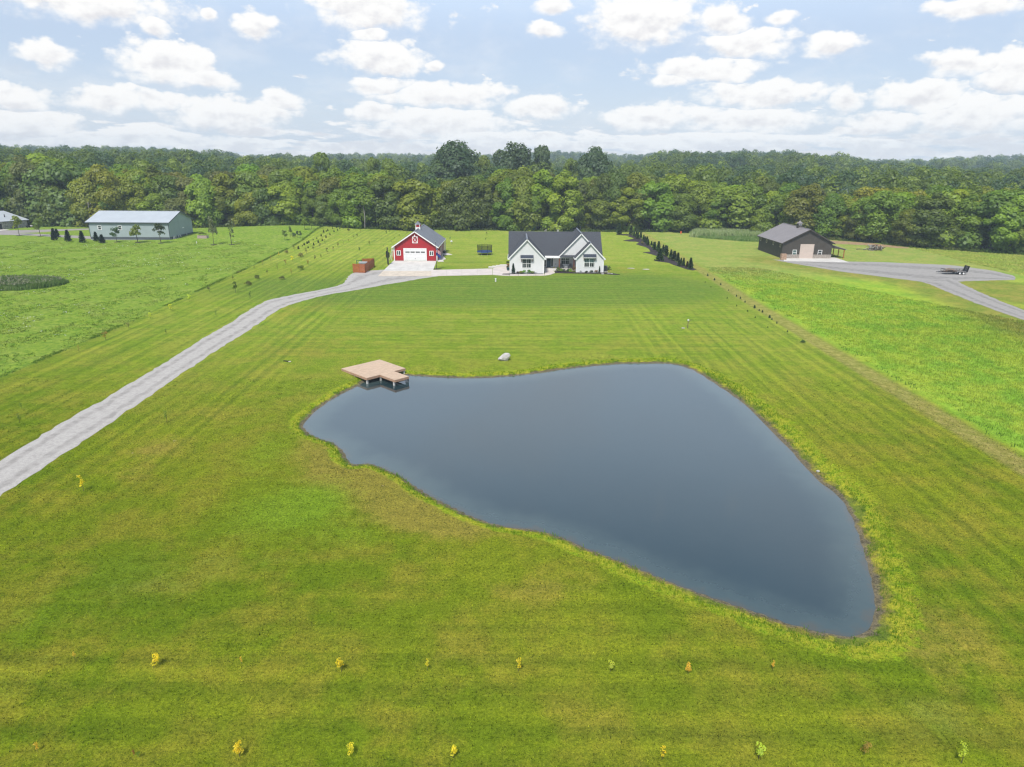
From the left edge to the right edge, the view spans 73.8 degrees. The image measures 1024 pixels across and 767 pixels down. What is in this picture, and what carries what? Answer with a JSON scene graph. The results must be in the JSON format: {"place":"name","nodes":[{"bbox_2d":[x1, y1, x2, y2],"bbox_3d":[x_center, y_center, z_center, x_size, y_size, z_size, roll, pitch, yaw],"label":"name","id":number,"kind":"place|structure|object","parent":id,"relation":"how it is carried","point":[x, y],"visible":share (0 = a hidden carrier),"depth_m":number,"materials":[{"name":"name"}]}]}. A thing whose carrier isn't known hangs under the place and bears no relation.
{"place":"outdoors","nodes":[
{"label":"outdoors","id":0,"kind":"place"},
{"bbox_2d":[0,228,88,232],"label":"driveway","id":1,"kind":"structure","parent":0,"point":[21,231],"depth_m":241.00,"materials":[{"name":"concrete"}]},
{"bbox_2d":[0,227,319,377],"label":"meadow edge grass","id":2,"kind":"structure","parent":0,"point":[107,331],"depth_m":124.35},
{"bbox_2d":[0,222,1023,766],"bbox_3d":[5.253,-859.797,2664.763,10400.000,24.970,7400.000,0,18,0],"label":"ground","id":3,"kind":"structure","parent":0,"point":[642,310],"depth_m":46.44,"materials":[{"name":"plant"}]},
{"bbox_2d":[0,174,13,213],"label":"broadleaf tree","id":4,"kind":"object","parent":3,"relation":"on","point":[4,196],"visible":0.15,"depth_m":256.30,"materials":[{"name":"green plant"}]},
{"bbox_2d":[0,211,28,229],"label":"house","id":5,"kind":"structure","parent":3,"relation":"on","point":[6,221],"depth_m":247.24,"materials":[{"name":"white wood"}]},
{"bbox_2d":[5,156,35,220],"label":"broadleaf tree","id":6,"kind":"object","parent":3,"relation":"on","point":[19,168],"visible":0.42,"depth_m":252.12,"materials":[{"name":"green plant"}]},
{"bbox_2d":[2,163,54,223],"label":"broadleaf tree","id":7,"kind":"object","parent":3,"relation":"on","point":[12,187],"visible":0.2,"depth_m":253.24,"materials":[{"name":"green plant"}]},
{"bbox_2d":[0,274,68,290],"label":"tall weeds","id":8,"kind":"object","parent":3,"relation":"on","point":[33,285],"visible":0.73,"depth_m":136.86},
{"bbox_2d":[0,274,65,285],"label":"seed heads","id":9,"kind":"object","parent":8,"relation":"on","point":[21,282],"visible":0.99,"depth_m":138.21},
{"bbox_2d":[27,181,69,226],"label":"broadleaf tree","id":10,"kind":"object","parent":3,"relation":"on","point":[39,215],"visible":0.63,"depth_m":252.84,"materials":[{"name":"green plant"}]},
{"bbox_2d":[14,159,89,226],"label":"broadleaf tree","id":11,"kind":"object","parent":3,"relation":"on","point":[53,171],"visible":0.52,"depth_m":252.40,"materials":[{"name":"green plant"}]},
{"bbox_2d":[64,176,101,226],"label":"broadleaf tree","id":12,"kind":"object","parent":3,"relation":"on","point":[73,193],"visible":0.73,"depth_m":249.01,"materials":[{"name":"green plant"}]},
{"bbox_2d":[75,163,127,226],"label":"broadleaf tree","id":13,"kind":"object","parent":3,"relation":"on","point":[110,180],"visible":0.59,"depth_m":248.88,"materials":[{"name":"green plant"}]},
{"bbox_2d":[113,179,147,210],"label":"broadleaf tree","id":14,"kind":"object","parent":3,"relation":"on","point":[140,192],"visible":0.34,"depth_m":251.57,"materials":[{"name":"green plant"}]},
{"bbox_2d":[116,169,154,206],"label":"broadleaf tree","id":15,"kind":"object","parent":3,"relation":"on","point":[129,174],"visible":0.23,"depth_m":256.56,"materials":[{"name":"green plant"}]},
{"bbox_2d":[84,210,193,239],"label":"barn","id":16,"kind":"structure","parent":3,"relation":"on","point":[173,223],"depth_m":215.45,"materials":[{"name":"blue metal"}]},
{"bbox_2d":[0,241,282,376],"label":"meadow weeds","id":17,"kind":"object","parent":3,"relation":"on","point":[114,302],"visible":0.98,"depth_m":141.70,"materials":[{"name":"plant"}]},
{"bbox_2d":[125,174,160,210],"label":"broadleaf tree","id":18,"kind":"object","parent":3,"relation":"on","point":[135,179],"visible":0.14,"depth_m":256.00,"materials":[{"name":"green plant"}]},
{"bbox_2d":[136,193,166,210],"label":"broadleaf tree","id":19,"kind":"object","parent":3,"relation":"on","point":[153,198],"visible":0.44,"depth_m":250.08,"materials":[{"name":"green plant"}]},
{"bbox_2d":[144,164,166,195],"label":"broadleaf tree","id":20,"kind":"object","parent":3,"relation":"on","point":[151,171],"visible":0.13,"depth_m":261.38,"materials":[{"name":"green plant"}]},
{"bbox_2d":[144,174,184,210],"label":"broadleaf tree","id":21,"kind":"object","parent":3,"relation":"on","point":[165,186],"visible":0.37,"depth_m":254.81,"materials":[{"name":"green plant"}]},
{"bbox_2d":[163,196,204,227],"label":"broadleaf tree","id":22,"kind":"object","parent":3,"relation":"on","point":[176,204],"visible":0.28,"depth_m":249.75,"materials":[{"name":"green plant"}]},
{"bbox_2d":[173,177,194,209],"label":"broadleaf tree","id":23,"kind":"object","parent":3,"relation":"on","point":[182,182],"visible":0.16,"depth_m":255.34,"materials":[{"name":"green plant"}]},
{"bbox_2d":[184,179,226,227],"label":"broadleaf tree","id":24,"kind":"object","parent":3,"relation":"on","point":[201,204],"visible":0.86,"depth_m":249.18,"materials":[{"name":"green plant"}]},
{"bbox_2d":[0,270,435,495],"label":"gravel drive","id":25,"kind":"structure","parent":3,"relation":"on","point":[21,464],"depth_m":76.78,"materials":[{"name":"gravel"}]},
{"bbox_2d":[210,172,239,224],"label":"broadleaf tree","id":26,"kind":"object","parent":3,"relation":"on","point":[222,192],"visible":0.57,"depth_m":252.88,"materials":[{"name":"green plant"}]},
{"bbox_2d":[223,171,266,224],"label":"broadleaf tree","id":27,"kind":"object","parent":3,"relation":"on","point":[248,181],"visible":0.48,"depth_m":254.74,"materials":[{"name":"green plant"}]},
{"bbox_2d":[232,192,262,225],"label":"broadleaf tree","id":28,"kind":"object","parent":3,"relation":"on","point":[244,214],"visible":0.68,"depth_m":251.31,"materials":[{"name":"green plant"}]},
{"bbox_2d":[247,187,282,225],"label":"broadleaf tree","id":29,"kind":"object","parent":3,"relation":"on","point":[264,215],"visible":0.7,"depth_m":251.18,"materials":[{"name":"green plant"}]},
{"bbox_2d":[263,169,302,220],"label":"broadleaf tree","id":30,"kind":"object","parent":3,"relation":"on","point":[280,175],"visible":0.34,"depth_m":252.79,"materials":[{"name":"green plant"}]},
{"bbox_2d":[262,181,307,223],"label":"broadleaf tree","id":31,"kind":"object","parent":3,"relation":"on","point":[288,196],"visible":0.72,"depth_m":250.21,"materials":[{"name":"green plant"}]},
{"bbox_2d":[275,176,319,224],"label":"broadleaf tree","id":32,"kind":"object","parent":3,"relation":"on","point":[300,215],"visible":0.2,"depth_m":253.33,"materials":[{"name":"green plant"}]},
{"bbox_2d":[289,166,319,223],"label":"broadleaf tree","id":33,"kind":"object","parent":3,"relation":"on","point":[307,174],"visible":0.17,"depth_m":261.77,"materials":[{"name":"green plant"}]},
{"bbox_2d":[300,186,320,223],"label":"broadleaf tree","id":34,"kind":"object","parent":3,"relation":"on","point":[307,202],"visible":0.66,"depth_m":250.87,"materials":[{"name":"green plant"}]},
{"bbox_2d":[312,152,329,173],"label":"cottonwood","id":35,"kind":"object","parent":3,"relation":"on","point":[319,158],"visible":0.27,"depth_m":302.06,"materials":[{"name":"green plant"}]},
{"bbox_2d":[312,193,337,224],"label":"broadleaf tree","id":36,"kind":"object","parent":3,"relation":"on","point":[320,204],"visible":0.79,"depth_m":249.02,"materials":[{"name":"green plant"}]},
{"bbox_2d":[316,177,346,224],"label":"broadleaf tree","id":37,"kind":"object","parent":3,"relation":"on","point":[323,187],"visible":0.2,"depth_m":253.34,"materials":[{"name":"green plant"}]},
{"bbox_2d":[319,167,346,193],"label":"broadleaf tree","id":38,"kind":"object","parent":3,"relation":"on","point":[333,172],"visible":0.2,"depth_m":258.24,"materials":[{"name":"green plant"}]},
{"bbox_2d":[325,189,351,224],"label":"broadleaf tree","id":39,"kind":"object","parent":3,"relation":"on","point":[335,199],"visible":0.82,"depth_m":246.83,"materials":[{"name":"green plant"}]},
{"bbox_2d":[336,173,378,223],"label":"broadleaf tree","id":40,"kind":"object","parent":3,"relation":"on","point":[351,182],"visible":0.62,"depth_m":247.29,"materials":[{"name":"green plant"}]},
{"bbox_2d":[339,190,378,228],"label":"broadleaf tree","id":41,"kind":"object","parent":3,"relation":"on","point":[352,220],"visible":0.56,"depth_m":246.05,"materials":[{"name":"green plant"}]},
{"bbox_2d":[352,258,374,272],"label":"fence","id":42,"kind":"object","parent":3,"relation":"on","point":[367,266],"visible":0.94,"depth_m":156.75,"materials":[{"name":"brown wood"}]},
{"bbox_2d":[341,360,408,385],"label":"deck","id":43,"kind":"structure","parent":3,"relation":"on","point":[381,369],"depth_m":83.61,"materials":[{"name":"wood"}]},
{"bbox_2d":[362,177,406,229],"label":"broadleaf tree","id":44,"kind":"object","parent":3,"relation":"on","point":[384,206],"visible":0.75,"depth_m":246.62,"materials":[{"name":"green plant"}]},
{"bbox_2d":[378,261,435,275],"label":"concrete apron","id":45,"kind":"object","parent":3,"relation":"on","point":[409,268],"visible":0.98,"depth_m":162.66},
{"bbox_2d":[381,178,438,230],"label":"broadleaf tree","id":46,"kind":"object","parent":3,"relation":"on","point":[408,206],"visible":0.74,"depth_m":245.34,"materials":[{"name":"green plant"}]},
{"bbox_2d":[391,221,445,260],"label":"barn","id":47,"kind":"structure","parent":3,"relation":"on","point":[418,244],"depth_m":174.99,"materials":[{"name":"red"}]},
{"bbox_2d":[404,249,425,260],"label":"garage door","id":48,"kind":"structure","parent":47,"relation":"in","point":[409,254],"depth_m":175.06,"materials":[{"name":"white plastic"}]},
{"bbox_2d":[428,197,457,229],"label":"broadleaf tree","id":49,"kind":"object","parent":3,"relation":"on","point":[437,222],"visible":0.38,"depth_m":252.32,"materials":[{"name":"green plant"}]},
{"bbox_2d":[425,140,485,181],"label":"cottonwood","id":50,"kind":"object","parent":3,"relation":"on","point":[450,156],"visible":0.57,"depth_m":317.43,"materials":[{"name":"green plant"}]},
{"bbox_2d":[437,175,489,230],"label":"broadleaf tree","id":51,"kind":"object","parent":3,"relation":"on","point":[462,205],"visible":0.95,"depth_m":247.69,"materials":[{"name":"green plant"}]},
{"bbox_2d":[470,192,502,226],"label":"broadleaf tree","id":52,"kind":"object","parent":3,"relation":"on","point":[485,198],"visible":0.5,"depth_m":250.50,"materials":[{"name":"green plant"}]},
{"bbox_2d":[478,177,502,228],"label":"broadleaf tree","id":53,"kind":"object","parent":3,"relation":"on","point":[492,181],"visible":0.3,"depth_m":252.05,"materials":[{"name":"green plant"}]},
{"bbox_2d":[431,268,554,275],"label":"concrete walk","id":54,"kind":"structure","parent":3,"relation":"on","point":[464,272],"depth_m":157.41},
{"bbox_2d":[489,177,521,230],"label":"broadleaf tree","id":55,"kind":"object","parent":3,"relation":"on","point":[504,188],"visible":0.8,"depth_m":247.62,"materials":[{"name":"green plant"}]},
{"bbox_2d":[483,141,535,176],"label":"cottonwood","id":56,"kind":"object","parent":3,"relation":"on","point":[517,157],"visible":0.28,"depth_m":329.75,"materials":[{"name":"green plant"}]},
{"bbox_2d":[0,143,1023,196],"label":"far woods","id":57,"kind":"object","parent":3,"relation":"on","point":[838,173],"depth_m":398.32,"materials":[{"name":"plant"}]},
{"bbox_2d":[488,169,536,227],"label":"broadleaf tree","id":58,"kind":"object","parent":3,"relation":"on","point":[514,177],"visible":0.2,"depth_m":250.91,"materials":[{"name":"green plant"}]},
{"bbox_2d":[28,222,1023,254],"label":"wood edge grass","id":59,"kind":"structure","parent":3,"relation":"on","point":[986,250],"depth_m":248.38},
{"bbox_2d":[506,176,549,230],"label":"broadleaf tree","id":60,"kind":"object","parent":3,"relation":"on","point":[524,196],"visible":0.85,"depth_m":246.00,"materials":[{"name":"green plant"}]},
{"bbox_2d":[533,145,551,171],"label":"cottonwood","id":61,"kind":"object","parent":3,"relation":"on","point":[540,153],"visible":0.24,"depth_m":331.23,"materials":[{"name":"green plant"}]},
{"bbox_2d":[528,168,560,230],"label":"broadleaf tree","id":62,"kind":"object","parent":3,"relation":"on","point":[541,177],"visible":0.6,"depth_m":246.08,"materials":[{"name":"green plant"}]},
{"bbox_2d":[508,228,605,273],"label":"house","id":63,"kind":"structure","parent":3,"relation":"on","point":[578,249],"depth_m":160.36,"materials":[{"name":"white"}]},
{"bbox_2d":[544,169,584,230],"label":"broadleaf tree","id":64,"kind":"object","parent":3,"relation":"on","point":[562,180],"visible":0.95,"depth_m":244.95,"materials":[{"name":"green plant"}]},
{"bbox_2d":[560,180,590,228],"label":"broadleaf tree","id":65,"kind":"object","parent":3,"relation":"on","point":[583,188],"visible":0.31,"depth_m":248.80,"materials":[{"name":"green plant"}]},
{"bbox_2d":[574,146,614,179],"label":"cottonwood","id":66,"kind":"object","parent":3,"relation":"on","point":[592,161],"visible":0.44,"depth_m":318.15,"materials":[{"name":"green plant"}]},
{"bbox_2d":[582,191,610,228],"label":"broadleaf tree","id":67,"kind":"object","parent":3,"relation":"on","point":[601,207],"visible":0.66,"depth_m":247.76,"materials":[{"name":"green plant"}]},
{"bbox_2d":[585,173,614,229],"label":"broadleaf tree","id":68,"kind":"object","parent":3,"relation":"on","point":[603,181],"visible":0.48,"depth_m":247.86,"materials":[{"name":"green plant"}]},
{"bbox_2d":[292,357,920,656],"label":"bank grass","id":69,"kind":"structure","parent":3,"relation":"on","point":[630,574],"depth_m":48.84,"materials":[{"name":"plant"}]},
{"bbox_2d":[598,172,631,229],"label":"broadleaf tree","id":70,"kind":"object","parent":3,"relation":"on","point":[618,180],"visible":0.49,"depth_m":246.83,"materials":[{"name":"green plant"}]},
{"bbox_2d":[608,186,643,229],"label":"broadleaf tree","id":71,"kind":"object","parent":3,"relation":"on","point":[623,205],"visible":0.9,"depth_m":244.95,"materials":[{"name":"green plant"}]},
{"bbox_2d":[617,172,657,229],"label":"broadleaf tree","id":72,"kind":"object","parent":3,"relation":"on","point":[637,180],"visible":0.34,"depth_m":247.64,"materials":[{"name":"green plant"}]},
{"bbox_2d":[622,180,679,231],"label":"broadleaf tree","id":73,"kind":"object","parent":3,"relation":"on","point":[658,211],"visible":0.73,"depth_m":246.65,"materials":[{"name":"green plant"}]},
{"bbox_2d":[618,234,696,269],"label":"mulch bed","id":74,"kind":"object","parent":3,"relation":"on","point":[655,253],"visible":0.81,"depth_m":193.68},
{"bbox_2d":[659,193,700,231],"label":"broadleaf tree","id":75,"kind":"object","parent":3,"relation":"on","point":[686,208],"visible":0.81,"depth_m":244.73,"materials":[{"name":"green plant"}]},
{"bbox_2d":[660,174,705,213],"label":"broadleaf tree","id":76,"kind":"object","parent":3,"relation":"on","point":[674,184],"visible":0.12,"depth_m":255.38,"materials":[{"name":"green plant"}]},
{"bbox_2d":[688,181,716,227],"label":"broadleaf tree","id":77,"kind":"object","parent":3,"relation":"on","point":[706,190],"visible":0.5,"depth_m":250.25,"materials":[{"name":"green plant"}]},
{"bbox_2d":[702,198,728,228],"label":"broadleaf tree","id":78,"kind":"object","parent":3,"relation":"on","point":[711,213],"visible":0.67,"depth_m":246.39,"materials":[{"name":"green plant"}]},
{"bbox_2d":[697,185,755,229],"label":"broadleaf tree","id":79,"kind":"object","parent":3,"relation":"on","point":[732,198],"visible":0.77,"depth_m":244.10,"materials":[{"name":"green plant"}]},
{"bbox_2d":[689,227,764,241],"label":"corn patch","id":80,"kind":"object","parent":3,"relation":"on","point":[733,234],"visible":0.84,"depth_m":232.63,"materials":[{"name":"green plant"}]},
{"bbox_2d":[725,182,769,228],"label":"broadleaf tree","id":81,"kind":"object","parent":3,"relation":"on","point":[756,191],"visible":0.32,"depth_m":244.07,"materials":[{"name":"green plant"}]},
{"bbox_2d":[749,208,776,231],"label":"broadleaf tree","id":82,"kind":"object","parent":3,"relation":"on","point":[756,220],"visible":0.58,"depth_m":238.64,"materials":[{"name":"green plant"}]},
{"bbox_2d":[756,192,795,231],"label":"broadleaf tree","id":83,"kind":"object","parent":3,"relation":"on","point":[776,207],"visible":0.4,"depth_m":236.55,"materials":[{"name":"green plant"}]},
{"bbox_2d":[757,221,846,258],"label":"barn","id":84,"kind":"structure","parent":3,"relation":"on","point":[798,240],"depth_m":183.73,"materials":[{"name":"grey metal"}]},
{"bbox_2d":[781,185,827,229],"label":"broadleaf tree","id":85,"kind":"object","parent":3,"relation":"on","point":[798,201],"visible":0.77,"depth_m":229.75,"materials":[{"name":"green plant"}]},
{"bbox_2d":[784,257,846,261],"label":"barn pad","id":86,"kind":"object","parent":3,"relation":"on","point":[832,259],"visible":0.88,"depth_m":181.63,"materials":[{"name":"concrete"}]},
{"bbox_2d":[810,192,850,238],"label":"broadleaf tree","id":87,"kind":"object","parent":3,"relation":"on","point":[829,212],"visible":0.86,"depth_m":226.99,"materials":[{"name":"green plant"}]},
{"bbox_2d":[829,200,860,238],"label":"broadleaf tree","id":88,"kind":"object","parent":3,"relation":"on","point":[842,217],"visible":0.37,"depth_m":226.96,"materials":[{"name":"green plant"}]},
{"bbox_2d":[843,208,872,238],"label":"broadleaf tree","id":89,"kind":"object","parent":3,"relation":"on","point":[849,230],"visible":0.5,"depth_m":223.10,"materials":[{"name":"green plant"}]},
{"bbox_2d":[851,186,891,201],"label":"broadleaf tree","id":90,"kind":"object","parent":3,"relation":"on","point":[864,191],"visible":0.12,"depth_m":234.78,"materials":[{"name":"green plant"}]},
{"bbox_2d":[848,190,911,242],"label":"broadleaf tree","id":91,"kind":"object","parent":3,"relation":"on","point":[877,228],"visible":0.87,"depth_m":215.92,"materials":[{"name":"green plant"}]},
{"bbox_2d":[858,191,916,241],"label":"broadleaf tree","id":92,"kind":"object","parent":3,"relation":"on","point":[910,198],"visible":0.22,"depth_m":216.17,"materials":[{"name":"green plant"}]},
{"bbox_2d":[773,259,1014,281],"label":"gravel lot","id":93,"kind":"structure","parent":3,"relation":"on","point":[913,272],"depth_m":164.34,"materials":[{"name":"gravel"}]},
{"bbox_2d":[890,209,922,245],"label":"broadleaf tree","id":94,"kind":"object","parent":3,"relation":"on","point":[899,234],"visible":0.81,"depth_m":209.44,"materials":[{"name":"green plant"}]},
{"bbox_2d":[904,190,959,246],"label":"broadleaf tree","id":95,"kind":"object","parent":3,"relation":"on","point":[935,216],"visible":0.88,"depth_m":202.84,"materials":[{"name":"green plant"}]},
{"bbox_2d":[914,191,962,247],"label":"broadleaf tree","id":96,"kind":"object","parent":3,"relation":"on","point":[952,211],"visible":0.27,"depth_m":203.68,"materials":[{"name":"green plant"}]},
{"bbox_2d":[953,194,991,248],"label":"broadleaf tree","id":97,"kind":"object","parent":3,"relation":"on","point":[970,203],"visible":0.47,"depth_m":201.70,"materials":[{"name":"green plant"}]},
{"bbox_2d":[921,278,1023,319],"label":"gravel lane","id":98,"kind":"structure","parent":3,"relation":"on","point":[952,286],"depth_m":133.45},
{"bbox_2d":[951,188,1023,253],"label":"broadleaf tree","id":99,"kind":"object","parent":3,"relation":"on","point":[993,204],"visible":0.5,"depth_m":197.55,"materials":[{"name":"green plant"}]},
{"bbox_2d":[975,188,1016,248],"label":"broadleaf tree","id":100,"kind":"object","parent":3,"relation":"on","point":[987,222],"visible":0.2,"depth_m":198.50,"materials":[{"name":"green plant"}]},
{"bbox_2d":[989,193,1023,251],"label":"broadleaf tree","id":101,"kind":"object","parent":3,"relation":"on","point":[1006,234],"visible":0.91,"depth_m":192.30,"materials":[{"name":"green plant"}]},
{"bbox_2d":[0,0,1023,161],"label":"sky","id":102,"kind":"structure","parent":0,"point":[875,80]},
{"bbox_2d":[303,363,875,636],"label":"pond water","id":103,"kind":"structure","parent":0,"point":[685,477],"depth_m":58.48,"materials":[{"name":"liquid"}]},
{"bbox_2d":[707,267,1023,449],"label":"field grass","id":104,"kind":"structure","parent":0,"point":[978,330],"depth_m":104.19,"materials":[{"name":"plant"}]},
{"bbox_2d":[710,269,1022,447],"bbox_3d":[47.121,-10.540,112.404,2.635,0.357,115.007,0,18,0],"label":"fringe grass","id":105,"kind":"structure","parent":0,"point":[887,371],"depth_m":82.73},
{"bbox_2d":[911,247,1023,274],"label":"rough grass","id":106,"kind":"structure","parent":0,"point":[1008,261],"depth_m":185.45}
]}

